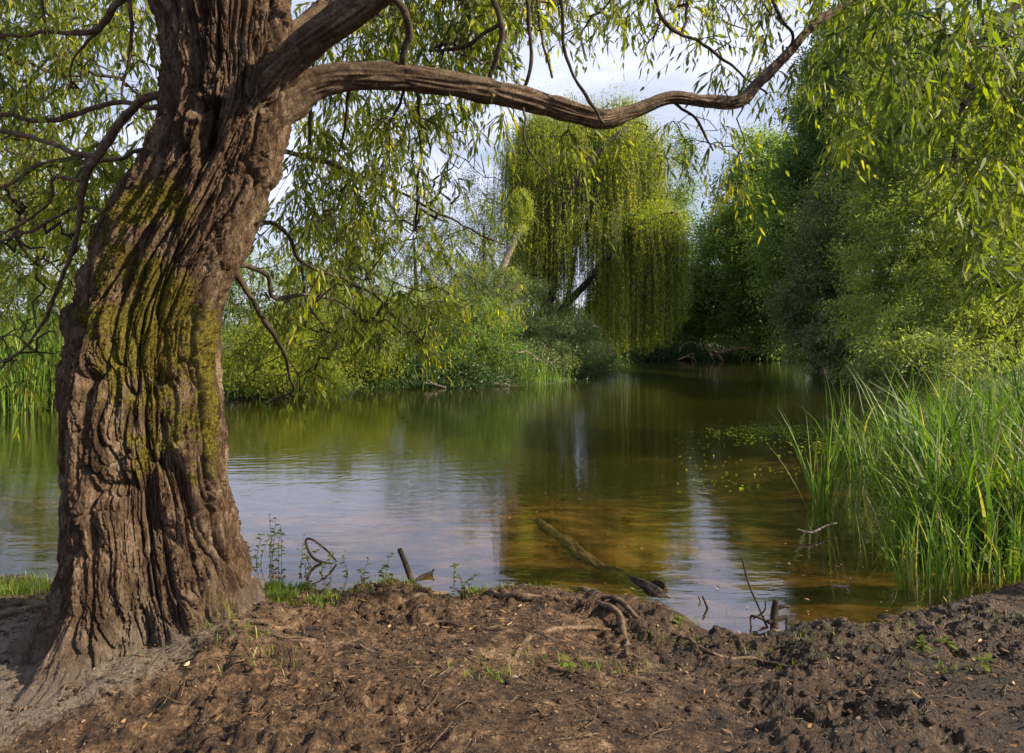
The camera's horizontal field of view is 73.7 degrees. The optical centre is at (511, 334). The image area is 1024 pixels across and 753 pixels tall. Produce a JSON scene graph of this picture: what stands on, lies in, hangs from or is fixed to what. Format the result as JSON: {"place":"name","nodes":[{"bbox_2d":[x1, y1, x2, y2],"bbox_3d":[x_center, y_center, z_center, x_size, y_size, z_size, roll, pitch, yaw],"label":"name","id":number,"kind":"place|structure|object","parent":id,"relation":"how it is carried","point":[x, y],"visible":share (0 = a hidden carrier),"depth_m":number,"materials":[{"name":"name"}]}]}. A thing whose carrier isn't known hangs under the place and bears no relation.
{"place":"outdoors","nodes":[
{"label":"outdoors","id":0,"kind":"place"},
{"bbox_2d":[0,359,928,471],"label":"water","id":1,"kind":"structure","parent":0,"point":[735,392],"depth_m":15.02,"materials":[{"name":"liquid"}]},
{"bbox_2d":[305,538,336,564],"bbox_3d":[-1.339,1.518,4.784,0.229,0.194,0.019,0,0,0],"label":"stick","id":2,"kind":"object","parent":1,"relation":"in","point":[313,557],"visible":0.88,"depth_m":4.78,"materials":[{"name":"brown wood"}]},
{"bbox_2d":[415,569,434,581],"bbox_3d":[-0.592,1.592,4.495,0.045,0.063,0.187,0,0,41],"label":"stick","id":3,"kind":"object","parent":1,"relation":"on","point":[421,577],"visible":0.95,"depth_m":4.50,"materials":[{"name":"brown wood"}]},
{"bbox_2d":[424,374,445,387],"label":"branch","id":4,"kind":"object","parent":1,"relation":"in","point":[432,383],"visible":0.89,"depth_m":20.38,"materials":[{"name":"brown wood"}]},
{"bbox_2d":[50,362,886,614],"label":"floating leaves","id":5,"kind":"object","parent":1,"relation":"on","point":[602,566],"visible":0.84,"depth_m":4.70,"materials":[{"name":"yellow plant"}]},
{"bbox_2d":[702,596,709,617],"bbox_3d":[1.124,1.638,3.946,0.047,0.216,0.113,0,0,12],"label":"stick","id":6,"kind":"object","parent":1,"relation":"in","point":[707,608],"visible":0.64,"depth_m":3.99,"materials":[{"name":"brown wood"}]},
{"bbox_2d":[677,341,748,360],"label":"fallen tree","id":7,"kind":"object","parent":1,"relation":"in","point":[718,353],"visible":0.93,"depth_m":41.46,"materials":[{"name":"brown wood"}]},
{"bbox_2d":[741,557,769,631],"bbox_3d":[1.383,1.476,3.789,0.048,0.374,0.344,0,0,-11],"label":"stick","id":8,"kind":"object","parent":1,"relation":"in","point":[760,611],"visible":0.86,"depth_m":3.89,"materials":[{"name":"brown wood"}]},
{"bbox_2d":[750,599,789,635],"bbox_3d":[1.418,1.546,3.716,0.225,0.184,0.117,0,0,0],"label":"driftwood","id":9,"kind":"object","parent":1,"relation":"on","point":[774,620],"visible":0.97,"depth_m":3.74,"materials":[{"name":"brown wood"}]},
{"bbox_2d":[677,413,884,490],"bbox_3d":[4.270,1.551,10.124,3.540,0.106,7.568,0,0,17],"label":"floating weed","id":10,"kind":"object","parent":1,"relation":"on","point":[789,434],"visible":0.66,"depth_m":10.77,"materials":[{"name":"green plant"}]},
{"bbox_2d":[797,522,836,533],"bbox_3d":[2.476,1.545,5.460,0.461,0.027,0.096,0,0,-26],"label":"stick","id":11,"kind":"object","parent":1,"relation":"on","point":[814,531],"visible":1,"depth_m":5.38,"materials":[{"name":"grey wood"}]},
{"bbox_2d":[833,584,848,591],"bbox_3d":[2.078,1.598,4.311,0.094,0.016,0.116,0,0,26],"label":"stick","id":12,"kind":"object","parent":1,"relation":"on","point":[839,586],"visible":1,"depth_m":4.33,"materials":[{"name":"brown wood"}]},
{"bbox_2d":[864,449,1021,565],"bbox_3d":[4.321,1.445,6.866,1.880,0.366,5.480,0,0,36],"label":"water weed","id":13,"kind":"object","parent":1,"relation":"on","point":[919,553],"visible":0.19,"depth_m":5.03,"materials":[{"name":"green plant"}]},
{"bbox_2d":[0,0,1022,334],"label":"sky","id":14,"kind":"structure","parent":0,"point":[674,80],"materials":[{"name":"white"}]},
{"bbox_2d":[0,337,1023,752],"bbox_3d":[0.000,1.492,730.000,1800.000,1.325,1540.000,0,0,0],"label":"ground","id":15,"kind":"structure","parent":0,"point":[386,499],"depth_m":3.68,"materials":[{"name":"soil"}]},
{"bbox_2d":[0,571,53,603],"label":"grass","id":16,"kind":"structure","parent":15,"relation":"on","point":[11,588],"depth_m":3.91,"materials":[{"name":"green plant"}]},
{"bbox_2d":[0,192,61,335],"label":"tree","id":17,"kind":"object","parent":15,"relation":"on","point":[24,290],"visible":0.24,"depth_m":24.41,"materials":[{"name":"green plant"}]},
{"bbox_2d":[0,303,64,411],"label":"reeds","id":18,"kind":"object","parent":15,"relation":"on","point":[46,383],"visible":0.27,"depth_m":15.00,"materials":[{"name":"green plant"}]},
{"bbox_2d":[0,130,98,338],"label":"tree","id":19,"kind":"object","parent":15,"relation":"on","point":[49,270],"visible":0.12,"depth_m":25.24,"materials":[{"name":"green plant"}]},
{"bbox_2d":[38,283,74,309],"bbox_3d":[-15.668,-1.667,28.299,7.860,5.560,5.257,0,0,0],"label":"tree","id":20,"kind":"object","parent":15,"relation":"on","point":[60,299],"visible":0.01,"depth_m":27.09,"materials":[{"name":"green plant"}]},
{"bbox_2d":[141,577,363,676],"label":"grass","id":21,"kind":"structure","parent":15,"relation":"on","point":[270,585],"depth_m":3.61,"materials":[{"name":"green plant"}]},
{"bbox_2d":[245,533,271,572],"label":"water plant","id":22,"kind":"object","parent":15,"relation":"on","point":[256,558],"visible":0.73,"depth_m":4.78,"materials":[{"name":"green plant"}]},
{"bbox_2d":[222,246,309,346],"bbox_3d":[-15.974,-2.256,39.867,9.842,6.830,6.786,0,0,0],"label":"tree","id":23,"kind":"object","parent":15,"relation":"on","point":[242,312],"visible":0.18,"depth_m":39.40,"materials":[{"name":"green plant"}]},
{"bbox_2d":[268,513,285,572],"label":"water plant","id":24,"kind":"object","parent":15,"relation":"on","point":[270,545],"visible":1,"depth_m":4.82,"materials":[{"name":"green plant"}]},
{"bbox_2d":[221,309,373,397],"bbox_3d":[-6.011,0.562,17.529,4.732,2.649,3.227,0,0,0],"label":"shrub","id":25,"kind":"object","parent":15,"relation":"on","point":[274,367],"visible":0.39,"depth_m":17.21,"materials":[{"name":"green plant"}]},
{"bbox_2d":[286,578,308,585],"bbox_3d":[-1.428,1.645,4.522,0.147,0.065,0.124,0,0,-38],"label":"stone","id":26,"kind":"object","parent":15,"relation":"on","point":[294,581],"visible":0.41,"depth_m":4.50,"materials":[{"name":"grey stone"}]},
{"bbox_2d":[299,534,322,580],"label":"water plant","id":27,"kind":"object","parent":15,"relation":"on","point":[308,558],"visible":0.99,"depth_m":4.62,"materials":[{"name":"green plant"}]},
{"bbox_2d":[0,350,642,409],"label":"undergrowth","id":28,"kind":"object","parent":15,"relation":"on","point":[609,362],"visible":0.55,"depth_m":21.10,"materials":[{"name":"green plant"}]},
{"bbox_2d":[318,551,349,582],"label":"water plant","id":29,"kind":"object","parent":15,"relation":"on","point":[346,571],"visible":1,"depth_m":4.57,"materials":[{"name":"green plant"}]},
{"bbox_2d":[258,285,412,386],"bbox_3d":[-5.489,-0.050,21.438,5.094,3.431,4.197,0,0,0],"label":"shrub","id":30,"kind":"object","parent":15,"relation":"on","point":[381,361],"visible":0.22,"depth_m":20.79,"materials":[{"name":"green plant"}]},
{"bbox_2d":[272,252,407,333],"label":"tree","id":31,"kind":"object","parent":15,"relation":"on","point":[388,270],"visible":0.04,"depth_m":45.62,"materials":[{"name":"green plant"}]},
{"bbox_2d":[356,557,386,582],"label":"water plant","id":32,"kind":"object","parent":15,"relation":"on","point":[363,573],"visible":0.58,"depth_m":4.40,"materials":[{"name":"green plant"}]},
{"bbox_2d":[376,552,393,578],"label":"water plant","id":33,"kind":"object","parent":15,"relation":"on","point":[385,570],"visible":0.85,"depth_m":4.61,"materials":[{"name":"green plant"}]},
{"bbox_2d":[397,548,413,581],"bbox_3d":[-0.662,1.514,4.319,0.157,0.315,0.048,0,0,24],"label":"stick","id":34,"kind":"object","parent":15,"relation":"in","point":[407,569],"visible":0.62,"depth_m":4.31,"materials":[{"name":"brown wood"}]},
{"bbox_2d":[362,179,462,319],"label":"tree","id":35,"kind":"object","parent":15,"relation":"on","point":[416,273],"visible":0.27,"depth_m":59.82,"materials":[{"name":"green plant"}]},
{"bbox_2d":[345,344,494,379],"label":"shrub","id":36,"kind":"object","parent":15,"relation":"on","point":[468,362],"visible":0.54,"depth_m":21.31,"materials":[{"name":"green plant"}]},
{"bbox_2d":[354,279,501,362],"bbox_3d":[-3.450,-0.135,23.999,6.232,3.617,4.210,0,0,0],"label":"shrub","id":37,"kind":"object","parent":15,"relation":"on","point":[406,339],"visible":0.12,"depth_m":23.41,"materials":[{"name":"green plant"}]},
{"bbox_2d":[326,572,551,599],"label":"grass","id":38,"kind":"structure","parent":15,"relation":"on","point":[474,589],"depth_m":4.03,"materials":[{"name":"green plant"}]},
{"bbox_2d":[0,279,890,342],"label":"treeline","id":39,"kind":"object","parent":15,"relation":"on","point":[575,316],"visible":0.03,"depth_m":79.21,"materials":[{"name":"green plant"}]},
{"bbox_2d":[0,0,900,708],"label":"willow tree","id":40,"kind":"object","parent":15,"relation":"on","point":[152,546],"visible":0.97,"depth_m":3.15,"materials":[{"name":"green plant"}]},
{"bbox_2d":[450,563,479,587],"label":"water plant","id":41,"kind":"object","parent":15,"relation":"on","point":[462,583],"visible":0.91,"depth_m":4.40,"materials":[{"name":"green plant"}]},
{"bbox_2d":[413,164,519,299],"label":"tree","id":42,"kind":"object","parent":15,"relation":"on","point":[483,227],"visible":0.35,"depth_m":55.70,"materials":[{"name":"green plant"}]},
{"bbox_2d":[415,286,541,374],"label":"shrub","id":43,"kind":"object","parent":15,"relation":"on","point":[498,355],"visible":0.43,"depth_m":23.08,"materials":[{"name":"green plant"}]},
{"bbox_2d":[477,375,510,385],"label":"branch","id":44,"kind":"object","parent":15,"relation":"on","point":[498,382],"visible":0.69,"depth_m":21.18,"materials":[{"name":"brown wood"}]},
{"bbox_2d":[434,256,567,365],"bbox_3d":[-0.368,-0.933,28.016,6.333,5.042,4.667,0,0,22],"label":"grey willow","id":45,"kind":"object","parent":15,"relation":"on","point":[508,279],"visible":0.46,"depth_m":27.55,"materials":[{"name":"green plant"}]},
{"bbox_2d":[0,575,1023,752],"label":"debris","id":46,"kind":"object","parent":15,"relation":"on","point":[576,723],"visible":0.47,"depth_m":2.65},
{"bbox_2d":[0,575,1023,752],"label":"twig litter","id":47,"kind":"object","parent":15,"relation":"on","point":[575,674],"visible":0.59,"depth_m":2.67,"materials":[{"name":"brown plant"}]},
{"bbox_2d":[0,579,1023,752],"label":"leaf litter","id":48,"kind":"object","parent":15,"relation":"on","point":[586,698],"visible":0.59,"depth_m":2.72,"materials":[{"name":"brown plant"}]},
{"bbox_2d":[0,581,1023,733],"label":"clods","id":49,"kind":"object","parent":15,"relation":"on","point":[691,710],"visible":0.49,"depth_m":2.75,"materials":[{"name":"soil"}]},
{"bbox_2d":[487,187,538,305],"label":"leaning stem","id":50,"kind":"object","parent":15,"relation":"on","point":[509,251],"visible":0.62,"depth_m":29.88,"materials":[{"name":"green plant"}]},
{"bbox_2d":[486,340,563,374],"bbox_3d":[-0.358,0.883,24.315,4.540,1.486,3.448,0,0,0],"label":"dead brushwood","id":51,"kind":"object","parent":15,"relation":"on","point":[536,358],"visible":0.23,"depth_m":22.93,"materials":[{"name":"brown wood"}]},
{"bbox_2d":[498,346,570,385],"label":"reeds","id":52,"kind":"object","parent":15,"relation":"on","point":[545,377],"visible":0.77,"depth_m":22.40,"materials":[{"name":"green plant"}]},
{"bbox_2d":[506,307,616,376],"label":"shrub","id":53,"kind":"object","parent":15,"relation":"on","point":[577,352],"visible":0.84,"depth_m":25.20,"materials":[{"name":"green plant"}]},
{"bbox_2d":[557,654,576,672],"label":"seedling","id":54,"kind":"object","parent":15,"relation":"on","point":[565,664],"visible":0.89,"depth_m":2.77,"materials":[{"name":"green plant"}]},
{"bbox_2d":[535,518,635,577],"bbox_3d":[0.524,1.780,5.726,0.167,0.317,2.386,0,0,-13],"label":"log","id":55,"kind":"object","parent":15,"relation":"on","point":[576,549],"visible":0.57,"depth_m":5.51,"materials":[{"name":"brown wood"}]},
{"bbox_2d":[484,77,705,359],"bbox_3d":[3.596,-5.475,33.639,10.068,14.104,10.162,0,0,0],"label":"weeping willow","id":56,"kind":"object","parent":15,"relation":"on","point":[641,229],"visible":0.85,"depth_m":31.14,"materials":[{"name":"green plant"}]},
{"bbox_2d":[619,573,673,605],"bbox_3d":[0.879,1.638,4.381,0.156,0.157,0.556,0,0,-20],"label":"log","id":57,"kind":"object","parent":15,"relation":"on","point":[654,588],"visible":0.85,"depth_m":4.29,"materials":[{"name":"brown wood"}]},
{"bbox_2d":[615,336,705,359],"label":"reeds","id":58,"kind":"object","parent":15,"relation":"on","point":[678,340],"visible":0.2,"depth_m":44.55,"materials":[{"name":"green plant"}]},
{"bbox_2d":[673,614,685,627],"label":"seedling","id":59,"kind":"object","parent":15,"relation":"on","point":[677,617],"visible":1,"depth_m":3.56,"materials":[{"name":"green plant"}]},
{"bbox_2d":[652,118,715,334],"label":"tree","id":60,"kind":"object","parent":15,"relation":"on","point":[685,199],"visible":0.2,"depth_m":51.16,"materials":[{"name":"green plant"}]},
{"bbox_2d":[626,260,761,353],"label":"tree","id":61,"kind":"object","parent":15,"relation":"on","point":[690,322],"visible":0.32,"depth_m":45.22,"materials":[{"name":"green plant"}]},
{"bbox_2d":[397,608,1023,682],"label":"grass","id":62,"kind":"structure","parent":15,"relation":"on","point":[599,667],"depth_m":2.88,"materials":[{"name":"green plant"}]},
{"bbox_2d":[682,118,799,347],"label":"tree","id":63,"kind":"object","parent":15,"relation":"on","point":[724,246],"visible":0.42,"depth_m":44.14,"materials":[{"name":"green plant"}]},
{"bbox_2d":[611,322,887,380],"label":"undergrowth","id":64,"kind":"object","parent":15,"relation":"on","point":[704,355],"visible":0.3,"depth_m":43.23,"materials":[{"name":"green plant"}]},
{"bbox_2d":[705,251,828,360],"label":"tree","id":65,"kind":"object","parent":15,"relation":"on","point":[748,329],"visible":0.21,"depth_m":42.31,"materials":[{"name":"green plant"}]},
{"bbox_2d":[762,392,883,528],"bbox_3d":[2.983,1.194,6.722,1.097,1.336,0.824,0,0,44],"label":"reed clump","id":66,"kind":"object","parent":15,"relation":"on","point":[822,490],"visible":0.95,"depth_m":6.56,"materials":[{"name":"green plant"}]},
{"bbox_2d":[735,0,926,358],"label":"tree","id":67,"kind":"object","parent":15,"relation":"on","point":[784,187],"visible":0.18,"depth_m":36.23,"materials":[{"name":"green plant"}]},
{"bbox_2d":[751,128,914,376],"bbox_3d":[13.848,-3.514,28.172,6.936,10.986,7.018,0,0,0],"label":"grey willow","id":68,"kind":"object","parent":15,"relation":"on","point":[791,311],"visible":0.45,"depth_m":28.25,"materials":[{"name":"green plant"}]},
{"bbox_2d":[790,372,898,487],"bbox_3d":[4.155,1.126,8.418,0.865,1.414,1.760,0,0,0],"label":"reed clump","id":69,"kind":"object","parent":15,"relation":"on","point":[839,468],"visible":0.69,"depth_m":8.41,"materials":[{"name":"green plant"}]},
{"bbox_2d":[827,417,907,505],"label":"reed clump","id":70,"kind":"object","parent":15,"relation":"on","point":[868,476],"visible":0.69,"depth_m":7.42,"materials":[{"name":"green plant"}]},
{"bbox_2d":[877,613,898,621],"bbox_3d":[2.135,1.607,3.859,0.123,0.054,0.095,0,0,-25],"label":"stone","id":71,"kind":"object","parent":15,"relation":"on","point":[881,617],"visible":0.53,"depth_m":3.85,"materials":[{"name":"grey stone"}]},
{"bbox_2d":[856,458,922,551],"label":"sedge clump","id":72,"kind":"object","parent":15,"relation":"on","point":[884,513],"visible":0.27,"depth_m":6.08,"materials":[{"name":"green plant"}]},
{"bbox_2d":[873,523,912,590],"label":"reed clump","id":73,"kind":"object","parent":15,"relation":"on","point":[908,578],"visible":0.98,"depth_m":4.42,"materials":[{"name":"green plant"}]},
{"bbox_2d":[785,0,1023,342],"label":"willow tree","id":74,"kind":"object","parent":15,"relation":"on","point":[983,169],"visible":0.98,"depth_m":3.24,"materials":[{"name":"green plant"}]},
{"bbox_2d":[828,325,998,420],"bbox_3d":[6.245,0.882,10.837,1.768,2.099,2.767,0,0,-20],"label":"willow shrub","id":75,"kind":"object","parent":15,"relation":"on","point":[953,365],"visible":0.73,"depth_m":10.35,"materials":[{"name":"green plant"}]},
{"bbox_2d":[804,11,1023,403],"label":"willow tree","id":76,"kind":"object","parent":15,"relation":"on","point":[934,279],"visible":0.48,"depth_m":12.39,"materials":[{"name":"green plant"}]},
{"bbox_2d":[911,634,933,655],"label":"seedling","id":77,"kind":"object","parent":15,"relation":"on","point":[921,636],"visible":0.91,"depth_m":3.11,"materials":[{"name":"green plant"}]},
{"bbox_2d":[830,336,1023,589],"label":"reeds","id":78,"kind":"object","parent":15,"relation":"on","point":[948,420],"visible":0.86,"depth_m":5.91,"materials":[{"name":"green plant"}]},
{"bbox_2d":[833,0,1023,375],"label":"tree","id":79,"kind":"object","parent":15,"relation":"on","point":[933,154],"visible":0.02,"depth_m":23.17,"materials":[{"name":"green plant"}]},
{"bbox_2d":[835,397,1023,573],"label":"sedge","id":80,"kind":"object","parent":15,"relation":"on","point":[1009,477],"visible":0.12,"depth_m":5.28,"materials":[{"name":"green plant"}]},
{"bbox_2d":[894,493,969,596],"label":"reed clump","id":81,"kind":"object","parent":15,"relation":"on","point":[938,579],"visible":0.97,"depth_m":4.38,"materials":[{"name":"green plant"}]},
{"bbox_2d":[844,374,1023,576],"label":"dead reeds","id":82,"kind":"object","parent":15,"relation":"on","point":[990,466],"visible":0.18,"depth_m":5.29,"materials":[{"name":"green plant"}]},
{"bbox_2d":[935,635,958,654],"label":"seedling","id":83,"kind":"object","parent":15,"relation":"on","point":[950,643],"visible":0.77,"depth_m":3.21,"materials":[{"name":"green plant"}]},
{"bbox_2d":[906,485,1023,585],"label":"sedge clump","id":84,"kind":"object","parent":15,"relation":"on","point":[1008,556],"visible":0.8,"depth_m":4.56,"materials":[{"name":"green plant"}]},
{"bbox_2d":[971,654,996,672],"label":"seedling","id":85,"kind":"object","parent":15,"relation":"on","point":[987,657],"visible":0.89,"depth_m":2.77,"materials":[{"name":"green plant"}]},
{"bbox_2d":[1002,540,1020,583],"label":"seedling","id":86,"kind":"object","parent":15,"relation":"on","point":[1013,562],"visible":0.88,"depth_m":4.47,"materials":[{"name":"green plant"}]}
]}

